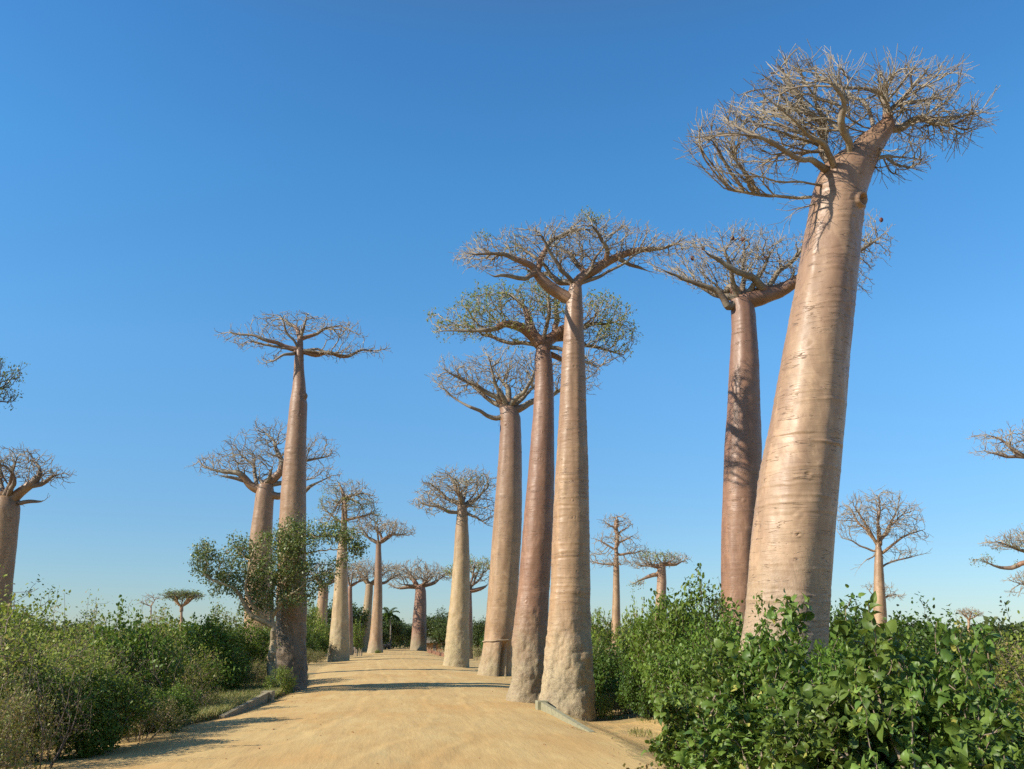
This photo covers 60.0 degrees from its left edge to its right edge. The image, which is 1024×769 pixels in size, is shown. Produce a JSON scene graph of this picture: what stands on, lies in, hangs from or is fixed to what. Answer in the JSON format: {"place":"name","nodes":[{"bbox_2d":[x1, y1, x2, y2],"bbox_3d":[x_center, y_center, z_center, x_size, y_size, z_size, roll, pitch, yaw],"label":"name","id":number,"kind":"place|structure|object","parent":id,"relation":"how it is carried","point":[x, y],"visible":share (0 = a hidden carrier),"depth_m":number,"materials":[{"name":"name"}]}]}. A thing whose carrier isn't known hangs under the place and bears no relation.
{"place":"outdoors","nodes":[
{"label":"outdoors","id":0,"kind":"place"},
{"bbox_2d":[0,674,308,747],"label":"verge grass","id":1,"kind":"structure","parent":0,"point":[231,699],"depth_m":44.09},
{"bbox_2d":[0,647,654,768],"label":"dirt road","id":2,"kind":"structure","parent":0,"point":[472,722],"depth_m":28.74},
{"bbox_2d":[0,0,1023,630],"label":"sky","id":3,"kind":"structure","parent":0,"point":[173,172],"materials":[{"name":"blue"}]},
{"bbox_2d":[13,644,1023,768],"bbox_3d":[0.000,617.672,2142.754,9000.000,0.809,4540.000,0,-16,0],"label":"ground","id":4,"kind":"structure","parent":0,"point":[633,746],"depth_m":36.92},
{"bbox_2d":[0,356,27,410],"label":"baobab tree","id":5,"kind":"object","parent":4,"relation":"on","point":[7,383],"visible":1,"depth_m":50.08,"materials":[{"name":"green plant"}]},
{"bbox_2d":[0,595,27,731],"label":"shrub","id":6,"kind":"object","parent":4,"relation":"on","point":[14,659],"visible":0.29,"depth_m":23.30,"materials":[{"name":"green plant"}]},
{"bbox_2d":[0,659,43,768],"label":"shrub","id":7,"kind":"object","parent":4,"relation":"on","point":[24,749],"visible":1,"depth_m":18.39,"materials":[{"name":"green plant"}]},
{"bbox_2d":[0,614,55,679],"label":"shrub","id":8,"kind":"object","parent":4,"relation":"on","point":[11,622],"visible":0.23,"depth_m":38.36,"materials":[{"name":"green plant"}]},
{"bbox_2d":[0,665,62,768],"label":"shrub","id":9,"kind":"object","parent":4,"relation":"on","point":[23,716],"visible":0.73,"depth_m":21.32,"materials":[{"name":"green plant"}]},
{"bbox_2d":[0,574,68,664],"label":"shrub","id":10,"kind":"object","parent":4,"relation":"on","point":[21,605],"visible":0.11,"depth_m":48.23,"materials":[{"name":"green plant"}]},
{"bbox_2d":[0,442,76,658],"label":"baobab tree","id":11,"kind":"object","parent":4,"relation":"on","point":[10,502],"visible":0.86,"depth_m":61.61,"materials":[{"name":"brown plant"}]},
{"bbox_2d":[3,635,97,768],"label":"shrub","id":12,"kind":"object","parent":4,"relation":"on","point":[38,690],"visible":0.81,"depth_m":21.89,"materials":[{"name":"green plant"}]},
{"bbox_2d":[0,585,106,677],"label":"shrub","id":13,"kind":"object","parent":4,"relation":"on","point":[37,629],"visible":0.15,"depth_m":40.38,"materials":[{"name":"green plant"}]},
{"bbox_2d":[0,565,109,762],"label":"shrub","id":14,"kind":"object","parent":4,"relation":"on","point":[25,639],"visible":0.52,"depth_m":24.03,"materials":[{"name":"green plant"}]},
{"bbox_2d":[0,644,112,763],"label":"shrub","id":15,"kind":"object","parent":4,"relation":"on","point":[79,744],"visible":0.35,"depth_m":23.58,"materials":[{"name":"green plant"}]},
{"bbox_2d":[27,586,131,735],"bbox_3d":[-14.108,9.220,28.459,3.815,5.445,3.565,-4,-17,15],"label":"shrub","id":16,"kind":"object","parent":4,"relation":"on","point":[81,648],"visible":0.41,"depth_m":28.72,"materials":[{"name":"green plant"}]},
{"bbox_2d":[62,589,141,673],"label":"shrub","id":17,"kind":"object","parent":4,"relation":"on","point":[90,618],"visible":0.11,"depth_m":49.53,"materials":[{"name":"green plant"}]},
{"bbox_2d":[56,657,168,757],"bbox_3d":[-11.836,9.287,25.389,3.190,2.841,3.264,-6,-17,20],"label":"shrub","id":18,"kind":"object","parent":4,"relation":"on","point":[110,695],"visible":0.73,"depth_m":25.22,"materials":[{"name":"green plant"}]},
{"bbox_2d":[94,598,175,676],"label":"shrub","id":19,"kind":"object","parent":4,"relation":"on","point":[142,624],"visible":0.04,"depth_m":45.97,"materials":[{"name":"green plant"}]},
{"bbox_2d":[78,595,193,720],"bbox_3d":[-14.146,10.572,32.371,4.134,5.599,4.040,15,-22,-41],"label":"shrub","id":20,"kind":"object","parent":4,"relation":"on","point":[139,643],"visible":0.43,"depth_m":32.42,"materials":[{"name":"green plant"}]},
{"bbox_2d":[102,686,200,741],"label":"shrub","id":21,"kind":"object","parent":4,"relation":"on","point":[162,716],"visible":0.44,"depth_m":27.79,"materials":[{"name":"green plant"}]},
{"bbox_2d":[106,621,197,733],"bbox_3d":[-13.200,10.586,31.499,3.229,4.160,3.044,-11,-19,33],"label":"shrub","id":22,"kind":"object","parent":4,"relation":"on","point":[137,670],"visible":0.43,"depth_m":31.16,"materials":[{"name":"green plant"}]},
{"bbox_2d":[125,601,228,708],"bbox_3d":[-15.223,12.706,40.012,4.496,5.708,4.770,-1,-16,5],"label":"shrub","id":23,"kind":"object","parent":4,"relation":"on","point":[192,676],"visible":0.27,"depth_m":40.33,"materials":[{"name":"green plant"}]},
{"bbox_2d":[145,678,208,732],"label":"shrub","id":24,"kind":"object","parent":4,"relation":"on","point":[177,694],"visible":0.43,"depth_m":30.50,"materials":[{"name":"green plant"}]},
{"bbox_2d":[156,588,205,639],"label":"acacia tree","id":25,"kind":"object","parent":4,"relation":"on","point":[190,596],"visible":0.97,"depth_m":154.91,"materials":[{"name":"green plant"}]},
{"bbox_2d":[155,641,225,710],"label":"shrub","id":26,"kind":"object","parent":4,"relation":"on","point":[215,681],"visible":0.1,"depth_m":42.27,"materials":[{"name":"green plant"}]},
{"bbox_2d":[153,605,236,667],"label":"shrub","id":27,"kind":"object","parent":4,"relation":"on","point":[171,623],"visible":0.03,"depth_m":58.96,"materials":[{"name":"green plant"}]},
{"bbox_2d":[165,605,255,692],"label":"shrub","id":28,"kind":"object","parent":4,"relation":"on","point":[218,638],"visible":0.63,"depth_m":52.81,"materials":[{"name":"green plant"}]},
{"bbox_2d":[198,608,270,681],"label":"shrub","id":29,"kind":"object","parent":4,"relation":"on","point":[256,651],"visible":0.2,"depth_m":62.52,"materials":[{"name":"green plant"}]},
{"bbox_2d":[208,596,270,659],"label":"shrub","id":30,"kind":"object","parent":4,"relation":"on","point":[230,619],"visible":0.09,"depth_m":67.78,"materials":[{"name":"green plant"}]},
{"bbox_2d":[219,691,274,718],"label":"culvert wall","id":31,"kind":"structure","parent":4,"relation":"on","point":[264,698],"depth_m":42.23,"materials":[{"name":"concrete"}]},
{"bbox_2d":[231,645,266,691],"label":"shrub","id":32,"kind":"object","parent":4,"relation":"on","point":[256,673],"visible":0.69,"depth_m":53.17,"materials":[{"name":"green plant"}]},
{"bbox_2d":[245,657,266,682],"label":"shrub","id":33,"kind":"object","parent":4,"relation":"on","point":[259,675],"visible":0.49,"depth_m":58.83,"materials":[{"name":"green plant"}]},
{"bbox_2d":[186,415,343,658],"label":"baobab tree","id":34,"kind":"object","parent":4,"relation":"on","point":[266,495],"visible":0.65,"depth_m":86.13,"materials":[{"name":"brown plant"}]},
{"bbox_2d":[183,511,370,687],"bbox_3d":[-14.826,13.473,55.460,11.802,11.212,3.726,0,-16,0],"label":"leafy tree","id":35,"kind":"object","parent":4,"relation":"on","point":[224,577],"visible":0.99,"depth_m":55.70,"materials":[{"name":"green plant"}]},
{"bbox_2d":[263,665,297,694],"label":"shrub","id":36,"kind":"object","parent":4,"relation":"on","point":[283,674],"visible":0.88,"depth_m":51.55,"materials":[{"name":"green plant"}]},
{"bbox_2d":[214,310,390,691],"bbox_3d":[-15.024,7.246,60.411,12.917,26.564,4.396,0,-16,0],"label":"baobab tree","id":37,"kind":"object","parent":4,"relation":"on","point":[291,634],"visible":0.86,"depth_m":60.51,"materials":[{"name":"brown plant"}]},
{"bbox_2d":[306,622,316,662],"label":"shrub","id":38,"kind":"object","parent":4,"relation":"on","point":[308,640],"visible":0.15,"depth_m":113.39,"materials":[{"name":"green plant"}]},
{"bbox_2d":[306,599,325,643],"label":"shrub","id":39,"kind":"object","parent":4,"relation":"on","point":[312,615],"visible":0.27,"depth_m":144.70,"materials":[{"name":"green plant"}]},
{"bbox_2d":[306,624,330,661],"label":"shrub","id":40,"kind":"object","parent":4,"relation":"on","point":[321,644],"visible":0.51,"depth_m":126.20,"materials":[{"name":"green plant"}]},
{"bbox_2d":[306,560,335,655],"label":"baobab tree","id":41,"kind":"object","parent":4,"relation":"on","point":[322,604],"visible":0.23,"depth_m":164.63,"materials":[{"name":"beige plant"}]},
{"bbox_2d":[316,600,330,655],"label":"shrub","id":42,"kind":"object","parent":4,"relation":"on","point":[327,632],"visible":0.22,"depth_m":151.84,"materials":[{"name":"green plant"}]},
{"bbox_2d":[316,599,370,650],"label":"dense tree","id":43,"kind":"object","parent":4,"relation":"on","point":[359,614],"visible":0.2,"depth_m":221.58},
{"bbox_2d":[317,479,386,661],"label":"baobab tree","id":44,"kind":"object","parent":4,"relation":"on","point":[338,650],"visible":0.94,"depth_m":132.20,"materials":[{"name":"beige plant"}]},
{"bbox_2d":[38,687,678,768],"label":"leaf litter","id":45,"kind":"object","parent":4,"relation":"on","point":[277,697],"visible":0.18,"depth_m":30.85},
{"bbox_2d":[353,617,364,651],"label":"shrub","id":46,"kind":"object","parent":4,"relation":"on","point":[356,644],"visible":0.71,"depth_m":201.90,"materials":[{"name":"green plant"}]},
{"bbox_2d":[348,560,375,654],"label":"baobab tree","id":47,"kind":"object","parent":4,"relation":"on","point":[351,585],"visible":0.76,"depth_m":179.86,"materials":[{"name":"red plant"}]},
{"bbox_2d":[348,556,408,651],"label":"baobab tree","id":48,"kind":"object","parent":4,"relation":"on","point":[368,597],"visible":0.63,"depth_m":229.54,"materials":[{"name":"beige plant"}]},
{"bbox_2d":[350,516,415,652],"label":"baobab tree","id":49,"kind":"object","parent":4,"relation":"on","point":[375,641],"visible":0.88,"depth_m":195.42,"materials":[{"name":"beige plant"}]},
{"bbox_2d":[382,607,400,648],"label":"palm tree","id":50,"kind":"object","parent":4,"relation":"on","point":[388,615],"visible":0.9,"depth_m":265.28,"materials":[{"name":"green plant"}]},
{"bbox_2d":[382,610,408,648],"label":"dense tree","id":51,"kind":"object","parent":4,"relation":"on","point":[397,630],"visible":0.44,"depth_m":273.63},
{"bbox_2d":[389,619,411,647],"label":"dense tree","id":52,"kind":"object","parent":4,"relation":"on","point":[408,631],"visible":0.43,"depth_m":286.41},
{"bbox_2d":[386,556,451,650],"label":"baobab tree","id":53,"kind":"object","parent":4,"relation":"on","point":[419,636],"visible":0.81,"depth_m":236.94,"materials":[{"name":"red plant"}]},
{"bbox_2d":[426,616,447,650],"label":"dense tree","id":54,"kind":"object","parent":4,"relation":"on","point":[440,636],"visible":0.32,"depth_m":230.09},
{"bbox_2d":[426,607,448,645],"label":"dense tree","id":55,"kind":"object","parent":4,"relation":"on","point":[430,627],"visible":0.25,"depth_m":251.04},
{"bbox_2d":[407,464,496,667],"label":"baobab tree","id":56,"kind":"object","parent":4,"relation":"on","point":[456,652],"visible":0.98,"depth_m":105.25,"materials":[{"name":"beige plant"}]},
{"bbox_2d":[442,555,489,658],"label":"baobab tree","id":57,"kind":"object","parent":4,"relation":"on","point":[475,580],"visible":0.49,"depth_m":145.99,"materials":[{"name":"red plant"}]},
{"bbox_2d":[473,617,485,656],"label":"dense tree","id":58,"kind":"object","parent":4,"relation":"on","point":[478,628],"visible":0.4,"depth_m":157.86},
{"bbox_2d":[424,343,599,676],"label":"baobab tree","id":59,"kind":"object","parent":4,"relation":"on","point":[496,659],"visible":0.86,"depth_m":82.51,"materials":[{"name":"beige plant"}]},
{"bbox_2d":[32,615,1023,647],"bbox_3d":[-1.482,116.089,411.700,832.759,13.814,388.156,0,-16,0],"label":"wood","id":60,"kind":"object","parent":4,"relation":"on","point":[1018,627],"visible":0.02,"depth_m":320.85,"materials":[{"name":"green plant"}]},
{"bbox_2d":[423,271,643,702],"bbox_3d":[1.250,5.277,49.952,13.017,24.585,4.598,0,-16,0],"label":"baobab tree","id":61,"kind":"object","parent":4,"relation":"on","point":[528,641],"visible":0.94,"depth_m":50.40,"materials":[{"name":"red plant"}]},
{"bbox_2d":[535,700,594,731],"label":"culvert wall","id":62,"kind":"structure","parent":4,"relation":"on","point":[544,706],"depth_m":36.67,"materials":[{"name":"concrete"}]},
{"bbox_2d":[449,205,702,720],"bbox_3d":[3.391,3.162,45.130,13.759,25.994,5.560,2,-16,-6],"label":"baobab tree","id":63,"kind":"object","parent":4,"relation":"on","point":[568,687],"visible":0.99,"depth_m":44.29,"materials":[{"name":"beige plant"}]},
{"bbox_2d":[594,687,614,719],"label":"shrub","id":64,"kind":"object","parent":4,"relation":"on","point":[601,711],"visible":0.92,"depth_m":41.21,"materials":[{"name":"green plant"}]},
{"bbox_2d":[591,607,618,674],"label":"shrub","id":65,"kind":"object","parent":4,"relation":"on","point":[596,626],"visible":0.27,"depth_m":72.21,"materials":[{"name":"green plant"}]},
{"bbox_2d":[591,634,623,708],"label":"shrub","id":66,"kind":"object","parent":4,"relation":"on","point":[601,653],"visible":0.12,"depth_m":46.40,"materials":[{"name":"green plant"}]},
{"bbox_2d":[601,687,630,717],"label":"shrub","id":67,"kind":"object","parent":4,"relation":"on","point":[615,705],"visible":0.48,"depth_m":41.97,"materials":[{"name":"green plant"}]},
{"bbox_2d":[590,513,647,661],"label":"baobab tree","id":68,"kind":"object","parent":4,"relation":"on","point":[615,564],"visible":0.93,"depth_m":127.77,"materials":[{"name":"brown plant"}]},
{"bbox_2d":[593,621,647,714],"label":"shrub","id":69,"kind":"object","parent":4,"relation":"on","point":[609,684],"visible":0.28,"depth_m":44.30,"materials":[{"name":"green plant"}]},
{"bbox_2d":[614,588,646,665],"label":"shrub","id":70,"kind":"object","parent":4,"relation":"on","point":[636,615],"visible":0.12,"depth_m":59.25,"materials":[{"name":"green plant"}]},
{"bbox_2d":[611,642,654,720],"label":"shrub","id":71,"kind":"object","parent":4,"relation":"on","point":[637,700],"visible":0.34,"depth_m":40.46,"materials":[{"name":"green plant"}]},
{"bbox_2d":[622,590,667,722],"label":"shrub","id":72,"kind":"object","parent":4,"relation":"on","point":[637,664],"visible":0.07,"depth_m":39.25,"materials":[{"name":"green plant"}]},
{"bbox_2d":[626,549,691,619],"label":"baobab tree","id":73,"kind":"object","parent":4,"relation":"on","point":[660,573],"visible":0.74,"depth_m":146.65,"materials":[{"name":"brown plant"}]},
{"bbox_2d":[641,645,714,768],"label":"broadleaf shrub","id":74,"kind":"object","parent":4,"relation":"on","point":[668,708],"visible":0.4,"depth_m":18.45,"materials":[{"name":"green plant"}]},
{"bbox_2d":[652,684,707,767],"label":"broadleaf shrub","id":75,"kind":"object","parent":4,"relation":"on","point":[660,763],"visible":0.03,"depth_m":20.01,"materials":[{"name":"green plant"}]},
{"bbox_2d":[619,563,743,700],"bbox_3d":[7.066,10.454,34.346,5.005,7.072,4.891,7,-17,-23],"label":"shrub","id":76,"kind":"object","parent":4,"relation":"on","point":[672,624],"visible":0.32,"depth_m":34.12,"materials":[{"name":"green plant"}]},
{"bbox_2d":[639,602,734,711],"bbox_3d":[5.751,9.364,27.256,3.383,5.149,3.015,10,-19,-32],"label":"shrub","id":77,"kind":"object","parent":4,"relation":"on","point":[667,682],"visible":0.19,"depth_m":27.23,"materials":[{"name":"green plant"}]},
{"bbox_2d":[660,593,743,700],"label":"shrub","id":78,"kind":"object","parent":4,"relation":"on","point":[727,620],"visible":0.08,"depth_m":29.59,"materials":[{"name":"green plant"}]},
{"bbox_2d":[671,680,795,768],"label":"broadleaf shrub","id":79,"kind":"object","parent":4,"relation":"on","point":[729,732],"visible":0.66,"depth_m":13.44,"materials":[{"name":"green plant"}]},
{"bbox_2d":[688,622,794,768],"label":"broadleaf shrub","id":80,"kind":"object","parent":4,"relation":"on","point":[722,654],"visible":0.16,"depth_m":16.38,"materials":[{"name":"green plant"}]},
{"bbox_2d":[713,597,814,768],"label":"broadleaf shrub","id":81,"kind":"object","parent":4,"relation":"on","point":[772,655],"visible":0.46,"depth_m":15.07,"materials":[{"name":"green plant"}]},
{"bbox_2d":[642,208,898,633],"bbox_3d":[15.586,3.166,51.206,16.378,29.336,6.405,0,-16,0],"label":"baobab tree","id":82,"kind":"object","parent":4,"relation":"on","point":[743,451],"visible":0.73,"depth_m":51.72,"materials":[{"name":"red plant"}]},
{"bbox_2d":[735,591,835,768],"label":"shrub","id":83,"kind":"object","parent":4,"relation":"on","point":[805,647],"visible":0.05,"depth_m":23.88,"materials":[{"name":"green plant"}]},
{"bbox_2d":[755,665,890,768],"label":"broadleaf shrub","id":84,"kind":"object","parent":4,"relation":"on","point":[797,751],"visible":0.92,"depth_m":11.85,"materials":[{"name":"green plant"}]},
{"bbox_2d":[674,39,1002,666],"bbox_3d":[11.845,-1.525,29.169,12.461,26.208,6.290,0,-16,0],"label":"baobab tree","id":85,"kind":"object","parent":4,"relation":"on","point":[794,529],"visible":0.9,"depth_m":29.35,"materials":[{"name":"grey plant"}]},
{"bbox_2d":[795,624,889,700],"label":"shrub","id":86,"kind":"object","parent":4,"relation":"on","point":[836,658],"visible":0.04,"depth_m":20.88,"materials":[{"name":"green plant"}]},
{"bbox_2d":[774,584,933,767],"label":"broadleaf shrub","id":87,"kind":"object","parent":4,"relation":"on","point":[797,656],"visible":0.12,"depth_m":14.31,"materials":[{"name":"green plant"}]},
{"bbox_2d":[829,592,884,665],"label":"shrub","id":88,"kind":"object","parent":4,"relation":"on","point":[856,619],"visible":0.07,"depth_m":40.15,"materials":[{"name":"green plant"}]},
{"bbox_2d":[795,591,953,768],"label":"broadleaf shrub","id":89,"kind":"object","parent":4,"relation":"on","point":[882,643],"visible":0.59,"depth_m":11.98,"materials":[{"name":"green plant"}]},
{"bbox_2d":[828,604,934,659],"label":"shrub","id":90,"kind":"object","parent":4,"relation":"on","point":[862,648],"visible":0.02,"depth_m":35.98,"materials":[{"name":"green plant"}]},
{"bbox_2d":[836,486,932,628],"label":"baobab tree","id":91,"kind":"object","parent":4,"relation":"on","point":[879,585],"visible":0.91,"depth_m":108.66,"materials":[{"name":"brown plant"}]},
{"bbox_2d":[844,671,970,768],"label":"broadleaf shrub","id":92,"kind":"object","parent":4,"relation":"on","point":[907,696],"visible":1,"depth_m":10.07,"materials":[{"name":"green plant"}]},
{"bbox_2d":[893,591,969,650],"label":"shrub","id":93,"kind":"object","parent":4,"relation":"on","point":[920,625],"visible":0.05,"depth_m":44.68,"materials":[{"name":"green plant"}]},
{"bbox_2d":[867,627,1010,760],"bbox_3d":[9.199,7.454,19.765,3.482,3.957,3.402,10,-19,-31],"label":"shrub","id":94,"kind":"object","parent":4,"relation":"on","point":[934,735],"visible":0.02,"depth_m":19.77,"materials":[{"name":"green plant"}]},
{"bbox_2d":[868,617,1023,768],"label":"broadleaf shrub","id":95,"kind":"object","parent":4,"relation":"on","point":[943,713],"visible":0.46,"depth_m":11.70,"materials":[{"name":"green plant"}]},
{"bbox_2d":[919,611,1007,676],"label":"shrub","id":96,"kind":"object","parent":4,"relation":"on","point":[966,636],"visible":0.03,"depth_m":39.92,"materials":[{"name":"green plant"}]},
{"bbox_2d":[955,606,983,631],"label":"baobab tree","id":97,"kind":"object","parent":4,"relation":"on","point":[969,612],"visible":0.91,"depth_m":289.97,"materials":[{"name":"beige plant"}]},
{"bbox_2d":[919,625,1023,731],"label":"shrub","id":98,"kind":"object","parent":4,"relation":"on","point":[956,656],"visible":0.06,"depth_m":27.97,"materials":[{"name":"green plant"}]},
{"bbox_2d":[929,684,1023,768],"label":"broadleaf shrub","id":99,"kind":"object","parent":4,"relation":"on","point":[966,740],"visible":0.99,"depth_m":10.01,"materials":[{"name":"green plant"}]},
{"bbox_2d":[950,611,1023,728],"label":"shrub","id":100,"kind":"object","parent":4,"relation":"on","point":[1004,664],"visible":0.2,"depth_m":24.58,"materials":[{"name":"green plant"}]},
{"bbox_2d":[963,617,1023,751],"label":"broadleaf shrub","id":101,"kind":"object","parent":4,"relation":"on","point":[989,649],"visible":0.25,"depth_m":12.58,"materials":[{"name":"green plant"}]},
{"bbox_2d":[965,421,1023,459],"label":"baobab tree","id":102,"kind":"object","parent":4,"relation":"on","point":[1017,453],"visible":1,"depth_m":81.54,"materials":[{"name":"beige plant"}]},
{"bbox_2d":[969,523,1023,569],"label":"baobab tree","id":103,"kind":"object","parent":4,"relation":"on","point":[1015,546],"visible":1,"depth_m":103.53,"materials":[{"name":"red plant"}]},
{"bbox_2d":[992,596,1023,692],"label":"shrub","id":104,"kind":"object","parent":4,"relation":"on","point":[1020,667],"visible":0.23,"depth_m":28.30,"materials":[{"name":"green plant"}]},
{"bbox_2d":[1002,570,1023,596],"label":"baobab tree","id":105,"kind":"object","parent":4,"relation":"on","point":[1021,583],"visible":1,"depth_m":146.66,"materials":[{"name":"beige plant"}]},
{"bbox_2d":[597,711,662,738],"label":"bank grass","id":106,"kind":"structure","parent":0,"point":[636,732],"depth_m":35.62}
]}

